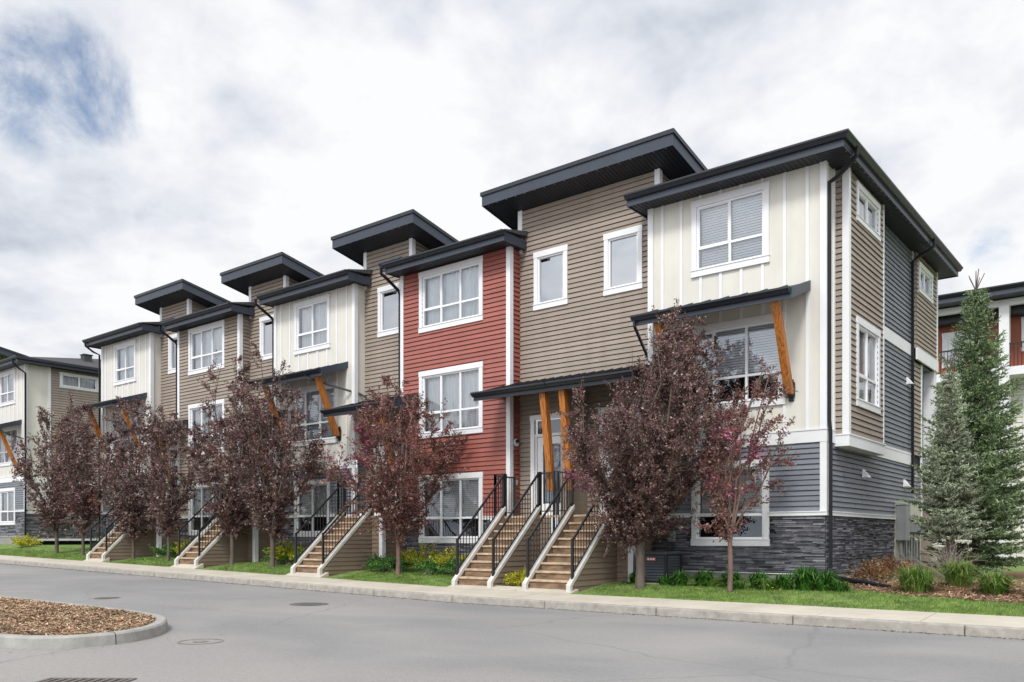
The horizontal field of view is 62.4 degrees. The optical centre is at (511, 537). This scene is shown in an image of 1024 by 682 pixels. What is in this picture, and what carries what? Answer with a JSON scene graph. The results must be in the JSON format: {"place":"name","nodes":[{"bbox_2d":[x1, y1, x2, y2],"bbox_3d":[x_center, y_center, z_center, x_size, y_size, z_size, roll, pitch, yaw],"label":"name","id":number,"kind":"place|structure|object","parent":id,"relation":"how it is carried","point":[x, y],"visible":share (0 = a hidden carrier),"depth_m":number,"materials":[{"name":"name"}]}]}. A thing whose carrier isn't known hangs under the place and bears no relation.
{"place":"outdoors","nodes":[
{"label":"outdoors","id":0,"kind":"place"},
{"bbox_2d":[83,558,577,593],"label":"path","id":1,"kind":"structure","parent":0,"point":[496,587],"depth_m":19.04,"materials":[{"name":"concrete"}]},
{"bbox_2d":[0,564,1023,681],"bbox_3d":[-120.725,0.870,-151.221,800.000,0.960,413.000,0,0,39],"label":"road","id":2,"kind":"structure","parent":0,"point":[342,637],"depth_m":10.49,"materials":[{"name":"grey asphalt"}]},
{"bbox_2d":[0,596,167,648],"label":"island kerb","id":3,"kind":"structure","parent":2,"relation":"on","point":[158,626],"depth_m":10.48,"materials":[{"name":"concrete"}]},
{"bbox_2d":[0,596,155,634],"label":"mulch","id":4,"kind":"object","parent":3,"relation":"on","point":[64,623],"visible":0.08,"depth_m":12.45,"materials":[{"name":"wood"}]},
{"bbox_2d":[36,677,136,681],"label":"storm drain","id":5,"kind":"object","parent":2,"relation":"in","point":[52,679],"visible":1,"depth_m":7.98,"materials":[{"name":"metal"}]},
{"bbox_2d":[94,597,120,598],"bbox_3d":[-8.827,1.310,18.435,0.557,0.008,0.557,0,0,39],"label":"manhole cover","id":6,"kind":"object","parent":2,"relation":"on","point":[106,597],"visible":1,"depth_m":18.45,"materials":[{"name":"metal"}]},
{"bbox_2d":[177,639,223,643],"bbox_3d":[-4.040,1.345,10.967,0.580,0.001,0.580,0,0,39],"label":"valve cover","id":7,"kind":"object","parent":2,"relation":"on","point":[200,641],"visible":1,"depth_m":10.95,"materials":[{"name":"metal"}]},
{"bbox_2d":[289,602,327,605],"bbox_3d":[-4.070,1.325,16.941,0.766,0.008,0.766,0,0,39],"label":"manhole cover","id":8,"kind":"object","parent":2,"relation":"on","point":[311,603],"visible":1,"depth_m":16.96,"materials":[{"name":"metal"}]},
{"bbox_2d":[0,559,1023,638],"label":"kerb","id":9,"kind":"structure","parent":2,"relation":"on","point":[944,628],"depth_m":15.04,"materials":[{"name":"concrete"}]},
{"bbox_2d":[0,555,1023,627],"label":"sidewalk","id":10,"kind":"structure","parent":0,"point":[987,620],"depth_m":15.95,"materials":[{"name":"concrete"}]},
{"bbox_2d":[0,544,1023,616],"bbox_3d":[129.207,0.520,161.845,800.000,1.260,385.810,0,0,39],"label":"lawn","id":11,"kind":"structure","parent":0,"point":[435,581],"depth_m":16.70,"materials":[{"name":"plant"}]},
{"bbox_2d":[10,535,42,546],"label":"yard shrub","id":12,"kind":"object","parent":11,"relation":"on","point":[19,540],"visible":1,"depth_m":38.94,"materials":[{"name":"yellow plant"}]},
{"bbox_2d":[9,391,98,553],"bbox_3d":[-18.576,-2.671,34.569,3.358,6.808,3.538,0,0,-13],"label":"crabapple tree","id":13,"kind":"object","parent":11,"relation":"on","point":[51,514],"visible":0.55,"depth_m":33.96,"materials":[{"name":"purple plant"}]},
{"bbox_2d":[41,401,129,554],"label":"crabapple tree","id":14,"kind":"object","parent":11,"relation":"on","point":[80,513],"visible":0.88,"depth_m":32.68,"materials":[{"name":"purple plant"}]},
{"bbox_2d":[0,347,173,544],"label":"townhouse block","id":15,"kind":"structure","parent":11,"relation":"on","point":[28,384],"depth_m":41.23,"materials":[{"name":"grey"}]},
{"bbox_2d":[0,369,15,406],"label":"window","id":16,"kind":"structure","parent":15,"relation":"in","point":[8,378],"depth_m":41.63,"materials":[{"name":"glass"}]},
{"bbox_2d":[0,487,15,524],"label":"window","id":17,"kind":"structure","parent":15,"relation":"in","point":[7,495],"depth_m":41.74,"materials":[{"name":"glass"}]},
{"bbox_2d":[0,425,18,466],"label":"window","id":18,"kind":"structure","parent":15,"relation":"in","point":[5,460],"depth_m":41.65,"materials":[{"name":"glass"}]},
{"bbox_2d":[59,372,97,391],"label":"window","id":19,"kind":"structure","parent":15,"relation":"in","point":[67,380],"depth_m":42.20,"materials":[{"name":"glass"}]},
{"bbox_2d":[81,396,177,558],"bbox_3d":[-14.034,-2.130,30.458,3.064,5.924,2.857,0,0,18],"label":"crabapple tree","id":20,"kind":"object","parent":11,"relation":"on","point":[130,522],"visible":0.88,"depth_m":30.24,"materials":[{"name":"purple plant"}]},
{"bbox_2d":[76,279,230,560],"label":"townhouse","id":21,"kind":"structure","parent":11,"relation":"on","point":[133,355],"depth_m":33.07,"materials":[{"name":"grey"}]},
{"bbox_2d":[113,339,136,385],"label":"window","id":22,"kind":"structure","parent":21,"relation":"in","point":[125,352],"depth_m":34.40,"materials":[{"name":"glass"}]},
{"bbox_2d":[110,407,140,456],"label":"window","id":23,"kind":"structure","parent":21,"relation":"in","point":[138,408],"depth_m":34.75,"materials":[{"name":"glass"}]},
{"bbox_2d":[114,484,156,526],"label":"window","id":24,"kind":"structure","parent":21,"relation":"in","point":[121,484],"depth_m":34.72,"materials":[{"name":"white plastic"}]},
{"bbox_2d":[166,445,176,512],"bbox_3d":[-12.780,-2.235,33.037,1.220,2.630,0.950,0,0,39],"label":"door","id":25,"kind":"structure","parent":21,"relation":"in","point":[176,445],"depth_m":32.79,"materials":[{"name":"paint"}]},
{"bbox_2d":[167,333,176,373],"bbox_3d":[-12.956,-7.115,32.649,1.070,1.490,0.156,0,0,39],"label":"window","id":26,"kind":"structure","parent":21,"relation":"in","point":[171,345],"depth_m":32.86,"materials":[{"name":"white plastic"}]},
{"bbox_2d":[148,540,177,557],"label":"yard shrub","id":27,"kind":"object","parent":11,"relation":"on","point":[163,552],"visible":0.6,"depth_m":30.19,"materials":[{"name":"green plant"}]},
{"bbox_2d":[120,405,207,560],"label":"crabapple tree","id":28,"kind":"object","parent":11,"relation":"on","point":[164,516],"visible":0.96,"depth_m":28.82,"materials":[{"name":"purple plant"}]},
{"bbox_2d":[170,537,192,552],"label":"yard shrub","id":29,"kind":"object","parent":11,"relation":"on","point":[176,550],"visible":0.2,"depth_m":29.20,"materials":[{"name":"yellow plant"}]},
{"bbox_2d":[172,350,274,564],"bbox_3d":[-8.872,-2.461,26.428,2.844,6.785,3.352,0,0,39],"label":"crabapple tree","id":30,"kind":"object","parent":11,"relation":"on","point":[231,513],"visible":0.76,"depth_m":26.34,"materials":[{"name":"purple plant"}]},
{"bbox_2d":[159,252,377,567],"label":"townhouse","id":31,"kind":"structure","parent":11,"relation":"on","point":[227,331],"depth_m":29.46,"materials":[{"name":"beige"}]},
{"bbox_2d":[187,483,224,534],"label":"window","id":32,"kind":"structure","parent":31,"relation":"in","point":[201,495],"depth_m":31.12,"materials":[{"name":"white plastic"}]},
{"bbox_2d":[188,320,224,375],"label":"window","id":33,"kind":"structure","parent":31,"relation":"in","point":[204,341],"depth_m":30.77,"materials":[{"name":"glass"}]},
{"bbox_2d":[188,399,224,455],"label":"window","id":34,"kind":"structure","parent":31,"relation":"in","point":[195,417],"depth_m":30.91,"materials":[{"name":"glass"}]},
{"bbox_2d":[259,314,273,360],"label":"window","id":35,"kind":"structure","parent":31,"relation":"in","point":[265,322],"depth_m":29.16,"materials":[{"name":"white plastic"}]},
{"bbox_2d":[257,439,295,513],"bbox_3d":[-8.091,-2.075,29.294,1.220,2.630,0.950,0,0,39],"label":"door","id":36,"kind":"structure","parent":31,"relation":"in","point":[264,439],"depth_m":29.05,"materials":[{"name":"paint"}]},
{"bbox_2d":[211,340,327,567],"bbox_3d":[-7.025,-2.461,25.189,3.384,6.853,3.582,0,0,39],"label":"crabapple tree","id":37,"kind":"object","parent":11,"relation":"on","point":[272,504],"visible":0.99,"depth_m":25.00,"materials":[{"name":"purple plant"}]},
{"bbox_2d":[260,544,297,563],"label":"yard shrub","id":38,"kind":"object","parent":11,"relation":"on","point":[281,561],"visible":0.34,"depth_m":26.03,"materials":[{"name":"green plant"}]},
{"bbox_2d":[265,539,306,564],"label":"yard shrub","id":39,"kind":"object","parent":11,"relation":"on","point":[289,547],"visible":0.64,"depth_m":25.79,"materials":[{"name":"yellow plant"}]},
{"bbox_2d":[291,547,307,562],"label":"yard shrub","id":40,"kind":"object","parent":11,"relation":"on","point":[299,553],"visible":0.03,"depth_m":25.03,"materials":[{"name":"green plant"}]},
{"bbox_2d":[363,549,393,571],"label":"green shrub","id":41,"kind":"object","parent":11,"relation":"on","point":[370,565],"visible":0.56,"depth_m":22.83,"materials":[{"name":"green plant"}]},
{"bbox_2d":[248,209,535,575],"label":"townhouse","id":42,"kind":"structure","parent":11,"relation":"on","point":[333,354],"depth_m":25.68,"materials":[{"name":"grey"}]},
{"bbox_2d":[293,479,330,536],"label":"window","id":43,"kind":"structure","parent":42,"relation":"in","point":[321,493],"depth_m":27.07,"materials":[{"name":"glass"}]},
{"bbox_2d":[294,294,330,354],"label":"window","id":44,"kind":"structure","parent":42,"relation":"in","point":[311,316],"depth_m":26.94,"materials":[{"name":"glass"}]},
{"bbox_2d":[288,381,337,446],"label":"window","id":45,"kind":"structure","parent":42,"relation":"in","point":[312,401],"depth_m":26.93,"materials":[{"name":"glass"}]},
{"bbox_2d":[373,428,399,515],"bbox_3d":[-3.694,-1.925,25.265,1.220,2.630,0.140,0,0,39],"label":"door","id":46,"kind":"structure","parent":42,"relation":"in","point":[381,442],"depth_m":25.48,"materials":[{"name":"paint"}]},
{"bbox_2d":[377,282,399,337],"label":"window","id":47,"kind":"structure","parent":42,"relation":"in","point":[387,295],"depth_m":25.46,"materials":[{"name":"glass"}]},
{"bbox_2d":[316,374,469,575],"bbox_3d":[-2.999,-1.632,21.986,3.429,5.367,3.243,0,0,22],"label":"crabapple tree","id":48,"kind":"object","parent":11,"relation":"on","point":[401,518],"visible":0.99,"depth_m":21.62,"materials":[{"name":"purple plant"}]},
{"bbox_2d":[374,555,415,571],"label":"green shrub","id":49,"kind":"object","parent":11,"relation":"on","point":[390,566],"visible":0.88,"depth_m":22.47,"materials":[{"name":"green plant"}]},
{"bbox_2d":[400,540,447,570],"bbox_3d":[-2.389,0.475,22.603,1.289,0.857,1.454,0,0,39],"label":"golden shrub","id":50,"kind":"object","parent":11,"relation":"on","point":[422,553],"visible":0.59,"depth_m":22.51,"materials":[{"name":"yellow plant"}]},
{"bbox_2d":[411,555,446,574],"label":"green shrub","id":51,"kind":"object","parent":11,"relation":"on","point":[428,567],"visible":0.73,"depth_m":21.68,"materials":[{"name":"green plant"}]},
{"bbox_2d":[428,547,468,571],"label":"golden shrub","id":52,"kind":"object","parent":11,"relation":"on","point":[439,561],"visible":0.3,"depth_m":21.61,"materials":[{"name":"yellow plant"}]},
{"bbox_2d":[433,556,464,575],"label":"green shrub","id":53,"kind":"object","parent":11,"relation":"on","point":[451,568],"visible":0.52,"depth_m":21.14,"materials":[{"name":"green plant"}]},
{"bbox_2d":[379,163,604,587],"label":"townhouse","id":54,"kind":"structure","parent":11,"relation":"on","point":[470,327],"depth_m":21.98,"materials":[{"name":"red"}]},
{"bbox_2d":[418,255,483,333],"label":"window","id":55,"kind":"structure","parent":54,"relation":"in","point":[452,294],"depth_m":23.23,"materials":[{"name":"glass"}]},
{"bbox_2d":[418,361,483,438],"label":"window","id":56,"kind":"structure","parent":54,"relation":"in","point":[455,384],"depth_m":23.14,"materials":[{"name":"glass"}]},
{"bbox_2d":[418,472,483,542],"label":"window","id":57,"kind":"structure","parent":54,"relation":"in","point":[458,502],"depth_m":23.26,"materials":[{"name":"glass"}]},
{"bbox_2d":[530,413,560,514],"bbox_3d":[1.251,-1.835,21.835,1.270,2.630,0.950,0,0,39],"label":"door","id":58,"kind":"structure","parent":54,"relation":"in","point":[537,458],"depth_m":21.72,"materials":[{"name":"paint"}]},
{"bbox_2d":[532,244,567,310],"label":"window","id":59,"kind":"structure","parent":54,"relation":"in","point":[550,265],"depth_m":21.76,"materials":[{"name":"glass"}]},
{"bbox_2d":[502,566,525,586],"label":"golden shrub","id":60,"kind":"object","parent":11,"relation":"on","point":[516,579],"visible":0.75,"depth_m":18.67,"materials":[{"name":"yellow plant"}]},
{"bbox_2d":[625,570,645,583],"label":"perennial clump","id":61,"kind":"object","parent":11,"relation":"on","point":[632,577],"visible":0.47,"depth_m":18.11,"materials":[{"name":"green plant"}]},
{"bbox_2d":[547,298,751,588],"bbox_3d":[2.876,-1.849,17.226,4.288,5.929,3.767,0,0,0],"label":"crabapple tree","id":62,"kind":"object","parent":11,"relation":"on","point":[640,507],"visible":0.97,"depth_m":16.94,"materials":[{"name":"purple plant"}]},
{"bbox_2d":[645,551,682,584],"bbox_3d":[3.180,0.660,18.216,0.780,0.720,0.780,0,0,39],"label":"air conditioner","id":63,"kind":"object","parent":11,"relation":"on","point":[660,563],"visible":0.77,"depth_m":17.95,"materials":[{"name":"metal"}]},
{"bbox_2d":[654,573,673,585],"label":"weed clump","id":64,"kind":"object","parent":11,"relation":"on","point":[664,581],"visible":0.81,"depth_m":17.53,"materials":[{"name":"green plant"}]},
{"bbox_2d":[669,569,693,585],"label":"perennial clump","id":65,"kind":"object","parent":11,"relation":"on","point":[680,578],"visible":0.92,"depth_m":17.30,"materials":[{"name":"green plant"}]},
{"bbox_2d":[690,569,716,585],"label":"perennial clump","id":66,"kind":"object","parent":11,"relation":"on","point":[702,576],"visible":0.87,"depth_m":17.17,"materials":[{"name":"green plant"}]},
{"bbox_2d":[700,579,726,586],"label":"weed clump","id":67,"kind":"object","parent":11,"relation":"on","point":[713,583],"visible":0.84,"depth_m":16.91,"materials":[{"name":"green plant"}]},
{"bbox_2d":[716,570,746,586],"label":"perennial clump","id":68,"kind":"object","parent":11,"relation":"on","point":[725,576],"visible":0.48,"depth_m":16.89,"materials":[{"name":"green plant"}]},
{"bbox_2d":[724,579,750,588],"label":"weed clump","id":69,"kind":"object","parent":11,"relation":"on","point":[737,584],"visible":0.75,"depth_m":16.37,"materials":[{"name":"green plant"}]},
{"bbox_2d":[522,128,962,591],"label":"townhouse","id":70,"kind":"structure","parent":11,"relation":"on","point":[816,269],"depth_m":18.27,"materials":[{"name":"grey"}]},
{"bbox_2d":[598,403,644,513],"bbox_3d":[2.893,-1.835,20.525,1.270,2.630,0.950,0,0,39],"label":"door","id":71,"kind":"structure","parent":70,"relation":"in","point":[605,408],"depth_m":20.49,"materials":[{"name":"paint"}]},
{"bbox_2d":[603,224,642,295],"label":"window","id":72,"kind":"structure","parent":70,"relation":"in","point":[623,252],"depth_m":20.43,"materials":[{"name":"glass"}]},
{"bbox_2d":[668,531,675,550],"bbox_3d":[3.518,0.273,18.751,0.180,0.865,0.223,0,0,39],"label":"disconnect box","id":73,"kind":"object","parent":70,"relation":"attached to","point":[673,539],"visible":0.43,"depth_m":18.76,"materials":[{"name":"black metal"}]},
{"bbox_2d":[690,459,769,545],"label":"window","id":74,"kind":"structure","parent":70,"relation":"in","point":[756,532],"depth_m":18.34,"materials":[{"name":"glass"}]},
{"bbox_2d":[690,181,770,277],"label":"window","id":75,"kind":"structure","parent":70,"relation":"in","point":[730,230],"depth_m":18.12,"materials":[{"name":"glass"}]},
{"bbox_2d":[679,311,785,413],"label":"window","id":76,"kind":"structure","parent":70,"relation":"in","point":[752,337],"depth_m":18.07,"materials":[{"name":"glass"}]},
{"bbox_2d":[855,180,881,241],"bbox_3d":[7.190,-6.945,18.393,1.166,0.810,1.700,0,0,39],"label":"window","id":77,"kind":"structure","parent":70,"relation":"in","point":[867,213],"depth_m":18.15,"materials":[{"name":"white plastic"}]},
{"bbox_2d":[855,315,881,414],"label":"window","id":78,"kind":"structure","parent":70,"relation":"in","point":[867,336],"depth_m":18.26,"materials":[{"name":"white plastic"}]},
{"bbox_2d":[896,504,909,563],"bbox_3d":[9.642,0.040,20.837,0.250,1.720,0.440,0,0,39],"label":"electric meter","id":79,"kind":"object","parent":70,"relation":"attached to","point":[902,522],"visible":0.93,"depth_m":20.71,"materials":[{"name":"grey metal"}]},
{"bbox_2d":[905,521,917,564],"bbox_3d":[10.012,0.180,21.260,0.340,1.440,0.354,0,0,39],"label":"gas meter","id":80,"kind":"object","parent":70,"relation":"attached to","point":[913,528],"visible":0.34,"depth_m":21.17,"materials":[{"name":"grey metal"}]},
{"bbox_2d":[910,515,921,566],"bbox_3d":[10.324,0.160,21.651,0.340,1.480,0.354,0,0,39],"label":"gas meter","id":81,"kind":"object","parent":70,"relation":"attached to","point":[912,545],"visible":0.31,"depth_m":21.59,"materials":[{"name":"grey metal"}]},
{"bbox_2d":[915,528,925,563],"bbox_3d":[10.667,0.190,22.081,0.340,1.420,0.354,0,0,39],"label":"gas meter","id":82,"kind":"object","parent":70,"relation":"attached to","point":[922,532],"visible":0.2,"depth_m":22.00,"materials":[{"name":"grey metal"}]},
{"bbox_2d":[918,261,933,303],"bbox_3d":[10.717,-6.850,23.101,1.166,0.800,1.560,0,0,39],"label":"window","id":83,"kind":"structure","parent":70,"relation":"in","point":[925,277],"depth_m":22.81,"materials":[{"name":"glass"}]},
{"bbox_2d":[694,354,798,591],"bbox_3d":[4.485,-1.207,16.189,1.939,4.646,2.021,0,0,20],"label":"crabapple tree","id":84,"kind":"object","parent":11,"relation":"on","point":[726,531],"visible":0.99,"depth_m":16.07,"materials":[{"name":"purple plant"}]},
{"bbox_2d":[744,570,772,587],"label":"perennial clump","id":85,"kind":"object","parent":11,"relation":"on","point":[754,576],"visible":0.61,"depth_m":16.46,"materials":[{"name":"green plant"}]},
{"bbox_2d":[752,576,776,589],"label":"weed clump","id":86,"kind":"object","parent":11,"relation":"on","point":[767,584],"visible":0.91,"depth_m":16.09,"materials":[{"name":"green plant"}]},
{"bbox_2d":[770,572,795,589],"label":"perennial clump","id":87,"kind":"object","parent":11,"relation":"on","point":[784,582],"visible":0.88,"depth_m":16.02,"materials":[{"name":"green plant"}]},
{"bbox_2d":[787,563,821,590],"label":"perennial clump","id":88,"kind":"object","parent":11,"relation":"on","point":[802,579],"visible":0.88,"depth_m":15.79,"materials":[{"name":"green plant"}]},
{"bbox_2d":[811,568,843,590],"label":"perennial clump","id":89,"kind":"object","parent":11,"relation":"on","point":[826,578],"visible":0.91,"depth_m":15.64,"materials":[{"name":"green plant"}]},
{"bbox_2d":[828,579,855,591],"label":"weed clump","id":90,"kind":"object","parent":11,"relation":"on","point":[838,585],"visible":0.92,"depth_m":15.40,"materials":[{"name":"green plant"}]},
{"bbox_2d":[841,570,1023,602],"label":"mulch bed","id":91,"kind":"object","parent":11,"relation":"on","point":[1019,575],"visible":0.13,"depth_m":14.83,"materials":[{"name":"wood"}]},
{"bbox_2d":[844,558,895,581],"bbox_3d":[6.870,0.626,16.277,0.909,0.499,0.808,0,0,39],"label":"rusty shrub","id":92,"kind":"object","parent":91,"relation":"on","point":[872,573],"visible":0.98,"depth_m":16.16,"materials":[{"name":"brown plant"}]},
{"bbox_2d":[873,553,930,579],"bbox_3d":[7.686,0.560,16.784,1.127,0.591,1.066,0,0,39],"label":"rusty shrub","id":93,"kind":"object","parent":91,"relation":"on","point":[890,562],"visible":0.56,"depth_m":16.74,"materials":[{"name":"brown plant"}]},
{"bbox_2d":[886,561,950,592],"bbox_3d":[7.189,0.677,14.966,1.355,0.571,1.359,0,0,39],"label":"grass tuft","id":94,"kind":"object","parent":91,"relation":"on","point":[916,579],"visible":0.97,"depth_m":14.83,"materials":[{"name":"green plant"}]},
{"bbox_2d":[903,546,943,576],"bbox_3d":[8.686,0.498,17.760,1.022,0.715,0.865,0,0,39],"label":"bare shrub","id":95,"kind":"object","parent":91,"relation":"on","point":[924,561],"visible":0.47,"depth_m":17.78,"materials":[{"name":"plant"}]},
{"bbox_2d":[913,532,983,582],"bbox_3d":[8.251,0.350,16.065,1.326,1.008,1.399,0,0,39],"label":"bare shrub","id":96,"kind":"object","parent":91,"relation":"on","point":[950,558],"visible":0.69,"depth_m":16.00,"materials":[{"name":"brown plant"}]},
{"bbox_2d":[907,352,996,566],"bbox_3d":[8.875,-1.399,17.104,1.605,4.698,1.487,0,0,39],"label":"spruce tree","id":97,"kind":"object","parent":91,"relation":"on","point":[951,494],"visible":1,"depth_m":16.98,"materials":[{"name":"green plant"}]},
{"bbox_2d":[900,269,1023,576],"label":"spruce tree","id":98,"kind":"object","parent":91,"relation":"on","point":[1000,502],"visible":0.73,"depth_m":17.38,"materials":[{"name":"green plant"}]},
{"bbox_2d":[935,556,988,585],"bbox_3d":[8.039,0.593,15.208,1.093,0.547,1.200,0,0,39],"label":"grass tuft","id":99,"kind":"object","parent":91,"relation":"on","point":[959,575],"visible":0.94,"depth_m":15.06,"materials":[{"name":"green plant"}]},
{"bbox_2d":[965,569,1021,593],"bbox_3d":[8.187,0.731,14.295,1.051,0.436,1.129,0,0,10],"label":"grass tuft","id":100,"kind":"object","parent":91,"relation":"on","point":[995,583],"visible":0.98,"depth_m":14.20,"materials":[{"name":"green plant"}]},
{"bbox_2d":[933,281,1023,560],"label":"townhouse block","id":101,"kind":"structure","parent":11,"relation":"on","point":[1007,303],"depth_m":31.11,"materials":[{"name":"white plastic"}]},
{"bbox_2d":[936,402,973,436],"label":"window","id":102,"kind":"structure","parent":101,"relation":"in","point":[971,402],"depth_m":32.84,"materials":[{"name":"white plastic"}]},
{"bbox_2d":[942,329,982,368],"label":"window","id":103,"kind":"structure","parent":101,"relation":"in","point":[946,340],"depth_m":32.65,"materials":[{"name":"glass"}]},
{"bbox_2d":[1021,317,1023,350],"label":"window","id":104,"kind":"structure","parent":101,"relation":"in","point":[1022,318],"depth_m":31.04,"materials":[{"name":"white plastic"}]},
{"bbox_2d":[1023,397,1023,439],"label":"window","id":105,"kind":"structure","parent":101,"relation":"in","point":[1023,397],"depth_m":31.02,"materials":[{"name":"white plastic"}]},
{"bbox_2d":[0,563,1023,639],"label":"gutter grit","id":106,"kind":"object","parent":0,"point":[533,607],"visible":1,"depth_m":16.04,"materials":[{"name":"grey gravel"}]},
{"bbox_2d":[0,0,1023,517],"label":"sky","id":107,"kind":"structure","parent":0,"point":[146,145],"materials":[{"name":"white"}]}
]}

